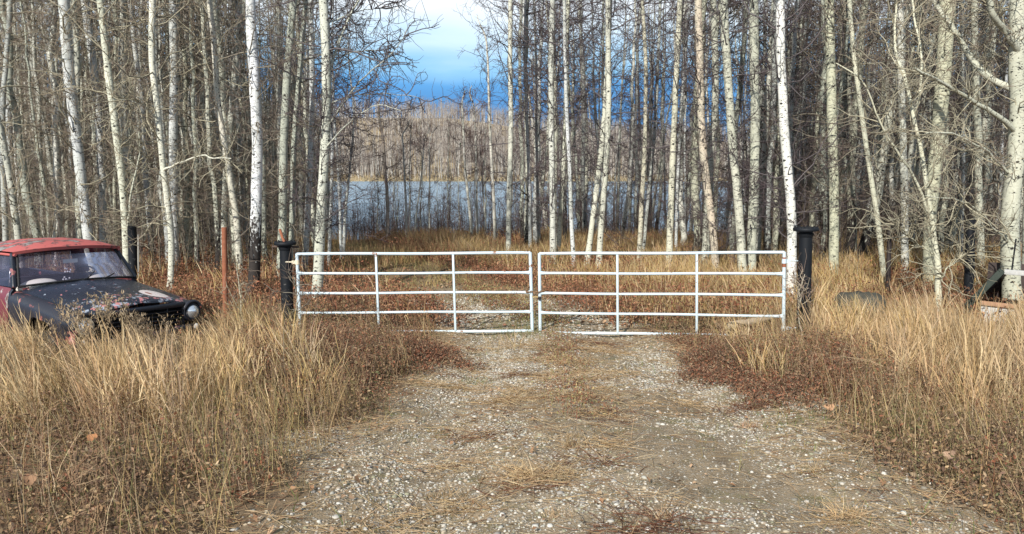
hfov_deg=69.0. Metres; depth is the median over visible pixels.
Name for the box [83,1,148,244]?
aspen tree
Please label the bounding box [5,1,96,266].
aspen tree
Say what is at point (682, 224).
aspen tree
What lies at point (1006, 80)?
aspen tree
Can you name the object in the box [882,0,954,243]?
aspen tree
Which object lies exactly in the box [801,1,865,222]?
aspen tree
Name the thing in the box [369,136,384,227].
aspen tree
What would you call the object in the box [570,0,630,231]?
aspen tree
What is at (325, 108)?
aspen tree
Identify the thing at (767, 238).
aspen tree
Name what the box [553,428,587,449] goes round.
grass tuft
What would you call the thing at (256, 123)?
birch tree
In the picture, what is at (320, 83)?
aspen tree
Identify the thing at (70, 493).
dead stalks
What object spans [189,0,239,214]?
aspen tree
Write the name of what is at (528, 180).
aspen tree
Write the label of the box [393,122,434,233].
aspen tree
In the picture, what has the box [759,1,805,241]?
aspen tree
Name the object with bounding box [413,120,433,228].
aspen tree
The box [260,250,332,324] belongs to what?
sapling
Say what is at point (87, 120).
aspen tree
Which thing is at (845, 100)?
aspen tree
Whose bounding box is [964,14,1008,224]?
aspen tree
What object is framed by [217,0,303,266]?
aspen tree
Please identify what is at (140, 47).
aspen tree
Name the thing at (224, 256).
fence post
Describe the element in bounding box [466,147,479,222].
aspen tree
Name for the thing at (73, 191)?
aspen tree
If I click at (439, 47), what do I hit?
sky
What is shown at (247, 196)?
aspen tree
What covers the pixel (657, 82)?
aspen tree
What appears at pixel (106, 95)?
aspen tree
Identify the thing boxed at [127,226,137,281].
fence post
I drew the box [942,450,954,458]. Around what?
dry leaf
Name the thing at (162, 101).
aspen tree
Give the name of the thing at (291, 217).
aspen tree
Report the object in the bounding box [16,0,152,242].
aspen tree
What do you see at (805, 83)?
aspen tree
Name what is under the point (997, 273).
wooden shelter
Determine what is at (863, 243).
aspen tree
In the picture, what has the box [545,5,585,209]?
aspen tree
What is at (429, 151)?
aspen tree
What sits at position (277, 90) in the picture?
aspen tree
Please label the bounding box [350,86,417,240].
aspen tree
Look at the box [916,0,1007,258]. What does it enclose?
aspen tree
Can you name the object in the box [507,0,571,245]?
aspen tree
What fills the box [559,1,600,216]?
aspen tree
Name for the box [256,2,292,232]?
aspen tree
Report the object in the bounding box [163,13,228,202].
aspen tree
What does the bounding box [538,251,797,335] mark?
farm gate
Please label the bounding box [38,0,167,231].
aspen tree
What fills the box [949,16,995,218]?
aspen tree
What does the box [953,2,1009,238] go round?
aspen tree
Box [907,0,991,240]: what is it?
aspen tree
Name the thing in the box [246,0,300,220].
aspen tree
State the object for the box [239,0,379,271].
aspen tree
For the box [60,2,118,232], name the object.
aspen tree
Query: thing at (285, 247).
gate post
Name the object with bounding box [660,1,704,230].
aspen tree
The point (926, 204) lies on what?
aspen tree
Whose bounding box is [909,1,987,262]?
aspen tree
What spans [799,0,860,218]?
aspen tree
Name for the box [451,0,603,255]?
aspen tree
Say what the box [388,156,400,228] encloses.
aspen tree
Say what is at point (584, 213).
aspen tree
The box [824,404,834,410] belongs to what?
dry leaf
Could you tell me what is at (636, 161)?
aspen tree
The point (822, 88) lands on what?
aspen tree
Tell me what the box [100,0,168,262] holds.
aspen tree
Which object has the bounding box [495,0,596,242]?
aspen tree
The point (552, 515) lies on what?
grass tuft
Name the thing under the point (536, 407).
fallen straw
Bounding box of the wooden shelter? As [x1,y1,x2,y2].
[964,239,1023,324]
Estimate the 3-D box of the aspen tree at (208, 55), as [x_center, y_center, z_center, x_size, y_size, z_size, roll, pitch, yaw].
[-9.655,-9.590,22.542,3.318,18.479,3.469,-6,8,-35]
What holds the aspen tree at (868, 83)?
on the ground at (658, 443)
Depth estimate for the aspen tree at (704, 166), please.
17.12 m
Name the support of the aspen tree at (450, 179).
on the ground at (658, 443)
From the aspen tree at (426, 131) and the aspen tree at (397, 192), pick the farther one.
the aspen tree at (397, 192)
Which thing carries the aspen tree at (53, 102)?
on the ground at (658, 443)
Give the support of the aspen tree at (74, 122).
on the ground at (658, 443)
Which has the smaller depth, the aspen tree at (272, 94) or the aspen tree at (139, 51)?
the aspen tree at (139, 51)
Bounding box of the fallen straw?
[0,320,1023,533]
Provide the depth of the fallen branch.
17.36 m
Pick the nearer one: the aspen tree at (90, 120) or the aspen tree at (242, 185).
the aspen tree at (242, 185)
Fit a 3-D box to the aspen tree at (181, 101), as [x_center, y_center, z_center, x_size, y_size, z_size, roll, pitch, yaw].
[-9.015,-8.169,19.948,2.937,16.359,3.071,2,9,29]
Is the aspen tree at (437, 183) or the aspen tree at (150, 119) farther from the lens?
the aspen tree at (437, 183)
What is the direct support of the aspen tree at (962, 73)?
on the ground at (658, 443)
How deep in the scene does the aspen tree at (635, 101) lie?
32.77 m
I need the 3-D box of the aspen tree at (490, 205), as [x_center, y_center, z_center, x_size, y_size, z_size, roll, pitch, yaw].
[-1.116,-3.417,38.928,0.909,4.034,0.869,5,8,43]
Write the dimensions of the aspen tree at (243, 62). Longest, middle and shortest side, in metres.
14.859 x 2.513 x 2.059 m
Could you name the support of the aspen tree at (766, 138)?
on the ground at (658, 443)
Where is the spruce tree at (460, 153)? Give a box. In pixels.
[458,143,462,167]
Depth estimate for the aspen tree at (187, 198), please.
19.37 m
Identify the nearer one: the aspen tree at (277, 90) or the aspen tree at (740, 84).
the aspen tree at (740, 84)
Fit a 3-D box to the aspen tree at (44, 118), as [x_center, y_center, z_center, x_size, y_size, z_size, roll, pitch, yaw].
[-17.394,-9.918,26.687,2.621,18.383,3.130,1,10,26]
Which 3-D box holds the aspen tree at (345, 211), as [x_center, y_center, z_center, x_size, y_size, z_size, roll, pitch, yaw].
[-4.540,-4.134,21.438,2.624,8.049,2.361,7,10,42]
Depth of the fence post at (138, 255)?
16.69 m
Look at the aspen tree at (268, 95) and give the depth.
37.62 m
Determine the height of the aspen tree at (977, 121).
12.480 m
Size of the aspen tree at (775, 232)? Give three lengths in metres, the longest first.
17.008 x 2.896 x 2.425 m
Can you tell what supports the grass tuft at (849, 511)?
on the ground at (658, 443)
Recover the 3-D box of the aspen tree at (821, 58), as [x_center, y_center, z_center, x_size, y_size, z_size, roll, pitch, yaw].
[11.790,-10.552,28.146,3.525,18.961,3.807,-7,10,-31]
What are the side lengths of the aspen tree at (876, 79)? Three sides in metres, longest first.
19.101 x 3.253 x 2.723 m
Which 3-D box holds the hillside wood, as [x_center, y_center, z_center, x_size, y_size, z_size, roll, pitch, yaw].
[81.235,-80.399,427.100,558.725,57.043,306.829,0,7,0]
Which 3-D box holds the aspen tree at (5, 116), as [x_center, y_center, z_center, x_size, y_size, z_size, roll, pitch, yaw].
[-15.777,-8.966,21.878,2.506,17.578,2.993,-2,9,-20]
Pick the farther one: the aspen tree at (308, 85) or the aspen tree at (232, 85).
the aspen tree at (308, 85)
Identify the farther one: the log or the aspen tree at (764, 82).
the aspen tree at (764, 82)
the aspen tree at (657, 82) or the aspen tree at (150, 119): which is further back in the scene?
the aspen tree at (150, 119)
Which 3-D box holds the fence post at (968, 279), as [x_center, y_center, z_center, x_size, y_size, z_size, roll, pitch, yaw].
[8.607,-0.029,14.016,0.260,1.740,0.172,0,7,0]
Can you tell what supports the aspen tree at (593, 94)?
on the ground at (658, 443)
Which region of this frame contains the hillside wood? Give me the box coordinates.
[262,96,748,179]
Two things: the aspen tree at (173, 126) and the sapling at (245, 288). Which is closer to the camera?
the sapling at (245, 288)
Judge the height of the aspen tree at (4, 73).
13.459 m
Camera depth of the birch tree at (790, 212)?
14.27 m
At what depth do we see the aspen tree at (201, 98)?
22.18 m
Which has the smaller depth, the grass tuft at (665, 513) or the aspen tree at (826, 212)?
the grass tuft at (665, 513)
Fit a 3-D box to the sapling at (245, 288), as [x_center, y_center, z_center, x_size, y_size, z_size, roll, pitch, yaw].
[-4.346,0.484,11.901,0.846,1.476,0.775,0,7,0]
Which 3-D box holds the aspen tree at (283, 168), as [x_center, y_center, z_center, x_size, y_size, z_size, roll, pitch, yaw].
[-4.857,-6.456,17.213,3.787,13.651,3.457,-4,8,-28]
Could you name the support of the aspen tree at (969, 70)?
on the ground at (658, 443)
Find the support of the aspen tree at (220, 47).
on the ground at (658, 443)
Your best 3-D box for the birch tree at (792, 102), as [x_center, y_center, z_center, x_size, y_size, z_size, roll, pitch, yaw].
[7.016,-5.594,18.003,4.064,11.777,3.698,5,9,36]
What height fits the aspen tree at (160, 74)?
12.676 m
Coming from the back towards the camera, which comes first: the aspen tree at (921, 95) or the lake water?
the lake water
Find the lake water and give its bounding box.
[325,181,743,239]
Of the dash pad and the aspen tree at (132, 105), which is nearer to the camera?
the dash pad
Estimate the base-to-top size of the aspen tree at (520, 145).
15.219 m
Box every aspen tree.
[0,0,59,240]
[0,0,67,237]
[0,0,72,267]
[0,0,73,236]
[0,0,91,267]
[0,0,167,272]
[0,1,37,239]
[0,4,35,233]
[0,17,26,240]
[1,0,215,261]
[1,5,40,226]
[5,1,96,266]
[7,0,127,211]
[12,2,59,231]
[13,4,82,221]
[14,1,63,237]
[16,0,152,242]
[21,2,82,237]
[28,0,105,238]
[31,0,93,237]
[35,3,116,220]
[38,0,113,237]
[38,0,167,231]
[40,0,109,203]
[51,0,254,290]
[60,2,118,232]
[61,6,118,239]
[80,46,107,199]
[82,2,120,221]
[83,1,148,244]
[85,0,140,221]
[90,0,150,240]
[93,2,156,234]
[98,0,211,263]
[99,0,156,201]
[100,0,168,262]
[108,0,161,212]
[110,11,159,229]
[111,0,247,270]
[112,0,164,225]
[114,0,166,235]
[127,0,200,250]
[127,0,223,257]
[129,1,168,188]
[129,2,158,178]
[137,0,198,178]
[137,5,190,207]
[138,0,233,240]
[148,6,221,209]
[149,0,240,249]
[150,0,226,266]
[155,0,237,271]
[158,0,250,274]
[158,0,263,279]
[159,0,293,256]
[160,0,274,271]
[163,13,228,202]
[164,3,251,242]
[188,0,250,237]
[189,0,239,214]
[195,2,241,191]
[206,0,280,214]
[210,0,281,254]
[211,0,266,197]
[211,0,381,274]
[214,0,265,209]
[215,0,458,297]
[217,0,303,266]
[219,2,248,175]
[221,0,371,279]
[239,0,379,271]
[242,2,300,179]
[243,0,302,211]
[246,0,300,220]
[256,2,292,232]
[257,0,278,205]
[257,0,350,249]
[257,12,297,177]
[261,1,288,203]
[269,0,313,223]
[274,0,342,240]
[277,1,376,257]
[284,9,321,188]
[295,3,320,211]
[296,0,369,265]
[308,1,357,236]
[313,0,408,250]
[315,4,342,196]
[333,120,348,225]
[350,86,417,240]
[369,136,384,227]
[372,165,382,228]
[374,106,433,236]
[387,125,402,227]
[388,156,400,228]
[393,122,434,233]
[393,148,403,229]
[404,121,438,227]
[409,122,441,226]
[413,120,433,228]
[433,116,459,230]
[433,158,442,222]
[441,83,492,235]
[444,137,457,233]
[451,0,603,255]
[452,145,463,228]
[455,15,514,239]
[457,82,497,233]
[460,0,575,248]
[462,155,478,231]
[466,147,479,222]
[467,147,497,233]
[477,0,619,263]
[477,125,496,231]
[478,153,488,222]
[485,0,547,239]
[487,169,494,231]
[494,0,648,261]
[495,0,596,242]
[498,0,585,244]
[498,0,659,266]
[504,136,519,205]
[506,130,524,237]
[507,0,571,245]
[518,0,577,223]
[522,1,580,235]
[529,0,572,208]
[531,0,660,265]
[533,1,604,229]
[533,2,586,244]
[539,0,680,268]
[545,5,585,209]
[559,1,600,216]
[560,0,604,231]
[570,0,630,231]
[571,0,622,231]
[595,0,707,264]
[599,0,696,251]
[602,0,669,239]
[603,0,770,264]
[612,0,675,229]
[614,0,668,232]
[621,0,673,228]
[631,0,723,244]
[631,0,804,271]
[635,1,668,228]
[641,1,681,231]
[653,0,814,278]
[658,0,717,244]
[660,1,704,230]
[662,0,767,267]
[664,0,709,220]
[666,3,722,217]
[667,0,748,251]
[675,6,748,215]
[681,10,728,232]
[686,0,768,250]
[688,0,746,228]
[703,0,769,258]
[704,0,821,259]
[709,0,823,279]
[725,0,823,260]
[728,0,819,260]
[729,1,771,172]
[731,0,815,238]
[735,0,771,214]
[735,5,767,149]
[744,0,812,239]
[745,0,815,233]
[751,0,929,275]
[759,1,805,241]
[767,1,839,201]
[769,0,821,217]
[769,0,940,284]
[770,1,822,219]
[783,1,835,221]
[794,0,879,259]
[794,2,853,254]
[796,15,827,204]
[797,0,891,252]
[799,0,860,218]
[799,0,906,261]
[799,11,841,221]
[800,0,855,226]
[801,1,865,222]
[803,0,889,184]
[815,0,917,260]
[816,0,906,237]
[826,0,1015,307]
[828,0,985,278]
[835,0,1008,291]
[836,6,876,227]
[838,0,957,259]
[845,0,908,218]
[845,0,921,236]
[848,1,907,221]
[855,0,886,194]
[855,0,919,224]
[858,4,886,155]
[864,1,957,235]
[865,0,1023,304]
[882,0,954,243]
[883,0,933,218]
[887,3,934,183]
[892,1,957,238]
[899,0,1022,270]
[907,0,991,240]
[908,0,1008,267]
[908,2,936,190]
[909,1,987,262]
[912,1,982,238]
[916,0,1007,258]
[918,5,937,128]
[920,3,969,201]
[926,0,1023,263]
[926,1,999,219]
[930,6,998,234]
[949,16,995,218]
[952,2,1008,239]
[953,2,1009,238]
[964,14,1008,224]
[968,0,1009,236]
[982,6,1007,204]
[982,11,1007,234]
[990,0,1022,217]
[992,14,1021,238]
[992,96,1008,239]
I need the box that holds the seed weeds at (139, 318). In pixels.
[0,290,180,365]
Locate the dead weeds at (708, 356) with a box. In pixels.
[0,224,1023,533]
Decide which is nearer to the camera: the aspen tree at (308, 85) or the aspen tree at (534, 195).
the aspen tree at (534, 195)
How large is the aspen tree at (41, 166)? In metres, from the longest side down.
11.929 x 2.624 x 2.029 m
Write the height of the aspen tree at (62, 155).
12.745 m
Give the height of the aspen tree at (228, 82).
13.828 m
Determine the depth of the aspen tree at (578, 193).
30.01 m
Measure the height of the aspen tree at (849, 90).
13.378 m
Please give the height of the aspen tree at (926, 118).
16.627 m
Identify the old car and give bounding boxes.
[0,237,206,367]
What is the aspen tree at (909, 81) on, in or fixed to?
on the ground at (658, 443)
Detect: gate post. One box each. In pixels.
[274,240,295,325]
[793,225,818,333]
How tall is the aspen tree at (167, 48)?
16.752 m
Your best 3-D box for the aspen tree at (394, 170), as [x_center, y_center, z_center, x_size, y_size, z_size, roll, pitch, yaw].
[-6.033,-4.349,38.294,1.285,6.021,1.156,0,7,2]
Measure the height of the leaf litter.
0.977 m
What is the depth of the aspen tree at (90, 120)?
28.59 m
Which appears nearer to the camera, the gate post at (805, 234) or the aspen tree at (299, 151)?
the gate post at (805, 234)
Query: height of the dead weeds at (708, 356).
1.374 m
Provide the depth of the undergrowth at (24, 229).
19.47 m
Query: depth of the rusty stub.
11.90 m
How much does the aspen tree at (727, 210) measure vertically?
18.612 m
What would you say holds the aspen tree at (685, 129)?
on the ground at (658, 443)
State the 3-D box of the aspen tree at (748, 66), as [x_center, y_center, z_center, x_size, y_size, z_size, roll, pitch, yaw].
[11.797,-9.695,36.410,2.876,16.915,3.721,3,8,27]
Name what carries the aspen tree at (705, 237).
on the ground at (658, 443)
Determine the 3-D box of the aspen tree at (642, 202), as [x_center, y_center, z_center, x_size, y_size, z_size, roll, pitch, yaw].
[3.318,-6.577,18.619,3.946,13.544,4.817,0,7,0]
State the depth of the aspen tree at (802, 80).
24.33 m
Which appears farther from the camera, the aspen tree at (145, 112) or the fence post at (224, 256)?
the aspen tree at (145, 112)
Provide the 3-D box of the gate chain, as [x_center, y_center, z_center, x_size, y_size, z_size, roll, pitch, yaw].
[0.369,0.380,11.846,0.315,0.183,0.119,0,7,0]
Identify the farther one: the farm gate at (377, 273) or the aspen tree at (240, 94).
the aspen tree at (240, 94)
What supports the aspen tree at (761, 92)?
on the ground at (658, 443)
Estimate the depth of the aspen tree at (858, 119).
28.42 m
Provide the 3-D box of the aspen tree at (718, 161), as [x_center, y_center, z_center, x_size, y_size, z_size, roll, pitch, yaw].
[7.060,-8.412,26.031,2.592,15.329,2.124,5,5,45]
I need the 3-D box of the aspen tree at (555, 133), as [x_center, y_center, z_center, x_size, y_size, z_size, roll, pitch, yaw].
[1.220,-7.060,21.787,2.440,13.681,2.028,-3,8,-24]
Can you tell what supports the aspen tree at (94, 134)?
on the ground at (658, 443)
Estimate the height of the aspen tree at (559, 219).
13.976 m
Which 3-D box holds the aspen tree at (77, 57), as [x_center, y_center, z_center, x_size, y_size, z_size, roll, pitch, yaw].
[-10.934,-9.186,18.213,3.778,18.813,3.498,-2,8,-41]
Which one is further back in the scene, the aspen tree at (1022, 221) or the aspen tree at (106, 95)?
the aspen tree at (106, 95)
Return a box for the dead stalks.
[0,287,1023,533]
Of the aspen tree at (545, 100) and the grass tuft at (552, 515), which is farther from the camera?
the aspen tree at (545, 100)
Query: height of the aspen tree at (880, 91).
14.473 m
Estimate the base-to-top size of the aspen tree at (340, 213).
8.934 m
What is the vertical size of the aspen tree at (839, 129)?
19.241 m
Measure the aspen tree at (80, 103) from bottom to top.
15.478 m
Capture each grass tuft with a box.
[413,483,472,499]
[468,447,578,487]
[529,501,577,521]
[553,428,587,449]
[634,501,689,521]
[732,416,761,429]
[793,457,830,473]
[818,493,889,522]
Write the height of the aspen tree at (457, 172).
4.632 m
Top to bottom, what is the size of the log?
0.189 m
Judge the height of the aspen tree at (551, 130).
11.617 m
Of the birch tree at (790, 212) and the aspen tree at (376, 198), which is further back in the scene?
the aspen tree at (376, 198)
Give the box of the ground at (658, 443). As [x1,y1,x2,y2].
[0,117,1023,533]
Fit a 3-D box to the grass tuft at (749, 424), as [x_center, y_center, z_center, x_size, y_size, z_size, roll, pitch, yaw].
[2.084,1.388,6.610,0.384,0.130,0.306,6,10,38]
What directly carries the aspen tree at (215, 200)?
on the ground at (658, 443)
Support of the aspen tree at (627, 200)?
on the ground at (658, 443)
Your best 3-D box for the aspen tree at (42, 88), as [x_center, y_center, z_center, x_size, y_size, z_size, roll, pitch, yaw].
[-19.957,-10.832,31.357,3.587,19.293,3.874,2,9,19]
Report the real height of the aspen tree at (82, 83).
12.826 m
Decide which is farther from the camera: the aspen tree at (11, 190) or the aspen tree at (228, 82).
the aspen tree at (228, 82)
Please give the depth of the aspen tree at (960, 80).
26.83 m
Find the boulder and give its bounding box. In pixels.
[830,291,886,319]
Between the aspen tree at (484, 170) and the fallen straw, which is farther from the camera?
the aspen tree at (484, 170)
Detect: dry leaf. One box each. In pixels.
[19,473,36,485]
[87,433,96,440]
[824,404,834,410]
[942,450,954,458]
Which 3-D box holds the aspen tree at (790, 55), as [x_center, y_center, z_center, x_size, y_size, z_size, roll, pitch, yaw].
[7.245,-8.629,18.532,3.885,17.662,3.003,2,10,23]
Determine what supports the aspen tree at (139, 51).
on the ground at (658, 443)
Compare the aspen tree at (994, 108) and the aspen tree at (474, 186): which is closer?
the aspen tree at (994, 108)
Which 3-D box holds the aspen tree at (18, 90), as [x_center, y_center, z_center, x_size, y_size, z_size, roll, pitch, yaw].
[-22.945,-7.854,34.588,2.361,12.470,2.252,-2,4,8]
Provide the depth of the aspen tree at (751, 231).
17.19 m
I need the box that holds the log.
[725,314,771,328]
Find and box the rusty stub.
[278,229,284,241]
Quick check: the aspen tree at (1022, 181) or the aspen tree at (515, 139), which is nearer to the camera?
the aspen tree at (1022, 181)
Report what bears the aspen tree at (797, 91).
on the ground at (658, 443)
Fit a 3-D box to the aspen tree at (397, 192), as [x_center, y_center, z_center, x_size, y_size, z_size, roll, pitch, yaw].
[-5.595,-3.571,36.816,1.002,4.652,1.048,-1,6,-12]
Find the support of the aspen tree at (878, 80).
on the ground at (658, 443)
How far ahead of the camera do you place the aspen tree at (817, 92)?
26.82 m
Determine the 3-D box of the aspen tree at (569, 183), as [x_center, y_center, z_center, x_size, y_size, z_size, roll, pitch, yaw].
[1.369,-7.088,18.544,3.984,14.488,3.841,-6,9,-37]
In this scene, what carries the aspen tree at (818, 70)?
on the ground at (658, 443)
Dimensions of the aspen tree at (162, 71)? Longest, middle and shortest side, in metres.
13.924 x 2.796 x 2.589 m
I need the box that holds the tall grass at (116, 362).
[0,222,1023,533]
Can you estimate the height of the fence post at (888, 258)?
1.552 m
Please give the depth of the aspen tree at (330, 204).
19.77 m
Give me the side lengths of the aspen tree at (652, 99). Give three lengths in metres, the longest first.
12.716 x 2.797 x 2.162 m
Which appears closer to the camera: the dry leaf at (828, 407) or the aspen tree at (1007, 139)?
the dry leaf at (828, 407)
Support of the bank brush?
on the ground at (658, 443)
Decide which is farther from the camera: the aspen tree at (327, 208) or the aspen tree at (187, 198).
the aspen tree at (327, 208)
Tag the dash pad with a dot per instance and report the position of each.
(40, 280)
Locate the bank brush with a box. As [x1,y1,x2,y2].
[329,160,689,241]
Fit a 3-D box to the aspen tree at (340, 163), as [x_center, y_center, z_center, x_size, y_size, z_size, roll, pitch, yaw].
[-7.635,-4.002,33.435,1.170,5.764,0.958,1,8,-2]
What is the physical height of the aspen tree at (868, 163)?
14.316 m
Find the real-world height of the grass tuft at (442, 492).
0.124 m
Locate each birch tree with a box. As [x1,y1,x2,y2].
[186,0,321,293]
[682,0,862,297]
[730,0,867,235]
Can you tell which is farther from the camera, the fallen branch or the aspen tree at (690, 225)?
the aspen tree at (690, 225)
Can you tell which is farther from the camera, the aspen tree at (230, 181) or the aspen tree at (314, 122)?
the aspen tree at (314, 122)
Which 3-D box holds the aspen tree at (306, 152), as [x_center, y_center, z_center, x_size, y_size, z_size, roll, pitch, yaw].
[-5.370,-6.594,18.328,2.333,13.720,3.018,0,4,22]
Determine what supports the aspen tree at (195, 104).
on the ground at (658, 443)
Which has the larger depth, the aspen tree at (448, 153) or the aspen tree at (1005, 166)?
the aspen tree at (448, 153)
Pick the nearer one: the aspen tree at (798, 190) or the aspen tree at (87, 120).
the aspen tree at (798, 190)
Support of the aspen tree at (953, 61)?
on the ground at (658, 443)
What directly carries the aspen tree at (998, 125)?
on the ground at (658, 443)
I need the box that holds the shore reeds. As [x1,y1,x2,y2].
[334,173,727,181]
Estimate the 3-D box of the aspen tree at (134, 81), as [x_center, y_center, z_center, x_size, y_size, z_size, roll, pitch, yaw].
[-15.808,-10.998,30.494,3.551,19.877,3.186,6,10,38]
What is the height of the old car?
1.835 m
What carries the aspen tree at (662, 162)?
on the ground at (658, 443)
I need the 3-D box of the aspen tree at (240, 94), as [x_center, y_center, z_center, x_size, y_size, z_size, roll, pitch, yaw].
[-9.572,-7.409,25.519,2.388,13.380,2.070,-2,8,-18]
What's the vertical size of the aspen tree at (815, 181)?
14.502 m
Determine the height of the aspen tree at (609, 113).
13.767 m
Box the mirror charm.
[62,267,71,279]
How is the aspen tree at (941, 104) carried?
on the ground at (658, 443)
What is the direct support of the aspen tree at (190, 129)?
on the ground at (658, 443)
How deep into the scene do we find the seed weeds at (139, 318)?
8.66 m
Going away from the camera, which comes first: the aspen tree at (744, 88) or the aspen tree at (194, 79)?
the aspen tree at (194, 79)
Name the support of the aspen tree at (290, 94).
on the ground at (658, 443)
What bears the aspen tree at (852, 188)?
on the ground at (658, 443)
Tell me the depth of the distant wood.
34.91 m
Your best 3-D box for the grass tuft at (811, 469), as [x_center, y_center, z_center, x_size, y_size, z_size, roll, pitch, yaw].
[2.122,1.412,5.310,0.371,0.166,0.247,0,7,0]
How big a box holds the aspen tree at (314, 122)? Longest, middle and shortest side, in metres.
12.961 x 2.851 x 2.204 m
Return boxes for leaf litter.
[0,240,1023,533]
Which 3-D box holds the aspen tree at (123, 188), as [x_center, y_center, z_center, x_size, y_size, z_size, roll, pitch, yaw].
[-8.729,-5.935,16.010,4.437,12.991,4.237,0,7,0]
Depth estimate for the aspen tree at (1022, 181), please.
18.70 m
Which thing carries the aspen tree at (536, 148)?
on the ground at (658, 443)
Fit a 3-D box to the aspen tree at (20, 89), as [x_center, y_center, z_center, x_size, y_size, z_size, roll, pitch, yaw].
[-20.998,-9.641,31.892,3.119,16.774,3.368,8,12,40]
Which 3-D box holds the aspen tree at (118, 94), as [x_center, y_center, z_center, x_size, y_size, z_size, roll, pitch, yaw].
[-14.501,-8.050,27.141,3.158,14.357,2.442,-5,10,-35]
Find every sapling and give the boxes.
[204,254,262,321]
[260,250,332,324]
[772,249,819,329]
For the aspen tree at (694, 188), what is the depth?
20.23 m
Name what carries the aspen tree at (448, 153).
on the ground at (658, 443)
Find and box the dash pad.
[16,278,56,290]
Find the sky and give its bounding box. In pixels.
[1,0,1008,141]
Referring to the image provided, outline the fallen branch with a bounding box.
[323,277,354,281]
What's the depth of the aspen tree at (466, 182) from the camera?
25.67 m
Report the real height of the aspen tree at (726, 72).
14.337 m
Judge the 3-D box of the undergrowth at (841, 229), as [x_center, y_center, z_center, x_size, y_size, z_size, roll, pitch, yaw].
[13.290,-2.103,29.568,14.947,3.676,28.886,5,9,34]
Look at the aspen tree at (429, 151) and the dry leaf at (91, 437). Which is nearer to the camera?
the dry leaf at (91, 437)
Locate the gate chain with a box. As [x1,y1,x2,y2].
[525,286,544,295]
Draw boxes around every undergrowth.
[0,133,337,275]
[676,169,1021,268]
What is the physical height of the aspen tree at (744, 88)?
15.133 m
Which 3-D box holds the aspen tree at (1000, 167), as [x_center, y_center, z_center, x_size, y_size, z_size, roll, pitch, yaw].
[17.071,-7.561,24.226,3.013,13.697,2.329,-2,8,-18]
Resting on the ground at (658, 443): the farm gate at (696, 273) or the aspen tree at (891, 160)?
the aspen tree at (891, 160)
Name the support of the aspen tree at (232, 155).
on the ground at (658, 443)
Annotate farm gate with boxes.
[286,251,533,332]
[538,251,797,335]
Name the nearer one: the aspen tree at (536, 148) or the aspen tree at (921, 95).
the aspen tree at (536, 148)
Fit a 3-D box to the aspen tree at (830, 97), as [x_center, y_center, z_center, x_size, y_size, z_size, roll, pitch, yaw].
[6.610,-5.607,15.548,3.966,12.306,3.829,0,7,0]
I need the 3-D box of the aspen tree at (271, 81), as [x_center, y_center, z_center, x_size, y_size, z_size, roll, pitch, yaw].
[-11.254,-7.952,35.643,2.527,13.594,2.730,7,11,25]
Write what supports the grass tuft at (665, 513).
on the ground at (658, 443)
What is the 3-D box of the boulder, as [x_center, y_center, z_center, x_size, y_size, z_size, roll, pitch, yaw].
[5.857,0.700,12.593,0.912,0.588,0.642,0,7,0]
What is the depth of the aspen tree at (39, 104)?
24.72 m
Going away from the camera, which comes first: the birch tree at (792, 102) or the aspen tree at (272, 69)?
the birch tree at (792, 102)
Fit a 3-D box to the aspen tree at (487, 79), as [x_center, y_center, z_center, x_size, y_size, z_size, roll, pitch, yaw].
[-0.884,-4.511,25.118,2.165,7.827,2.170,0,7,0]
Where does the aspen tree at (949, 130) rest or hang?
on the ground at (658, 443)
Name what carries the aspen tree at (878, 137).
on the ground at (658, 443)
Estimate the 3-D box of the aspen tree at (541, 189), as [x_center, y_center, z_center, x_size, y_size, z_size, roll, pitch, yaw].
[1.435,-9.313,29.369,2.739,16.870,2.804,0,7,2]
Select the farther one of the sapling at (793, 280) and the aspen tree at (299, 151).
the aspen tree at (299, 151)
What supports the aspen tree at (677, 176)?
on the ground at (658, 443)
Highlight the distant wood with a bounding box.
[0,0,1009,236]
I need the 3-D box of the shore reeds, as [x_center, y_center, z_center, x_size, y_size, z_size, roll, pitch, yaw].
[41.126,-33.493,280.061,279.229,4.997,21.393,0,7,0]
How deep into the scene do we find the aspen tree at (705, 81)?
28.39 m
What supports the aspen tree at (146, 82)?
on the ground at (658, 443)
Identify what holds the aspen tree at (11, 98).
on the ground at (658, 443)
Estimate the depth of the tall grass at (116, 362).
8.12 m
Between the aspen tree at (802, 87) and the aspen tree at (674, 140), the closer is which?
the aspen tree at (674, 140)
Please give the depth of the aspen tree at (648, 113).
34.61 m
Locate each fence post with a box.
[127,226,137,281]
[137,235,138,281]
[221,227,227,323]
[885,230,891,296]
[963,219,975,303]
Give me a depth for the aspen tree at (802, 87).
29.96 m
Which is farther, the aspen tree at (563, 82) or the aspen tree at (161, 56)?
the aspen tree at (563, 82)
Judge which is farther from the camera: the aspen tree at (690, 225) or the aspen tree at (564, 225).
the aspen tree at (690, 225)
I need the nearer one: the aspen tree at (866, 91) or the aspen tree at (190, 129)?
the aspen tree at (190, 129)

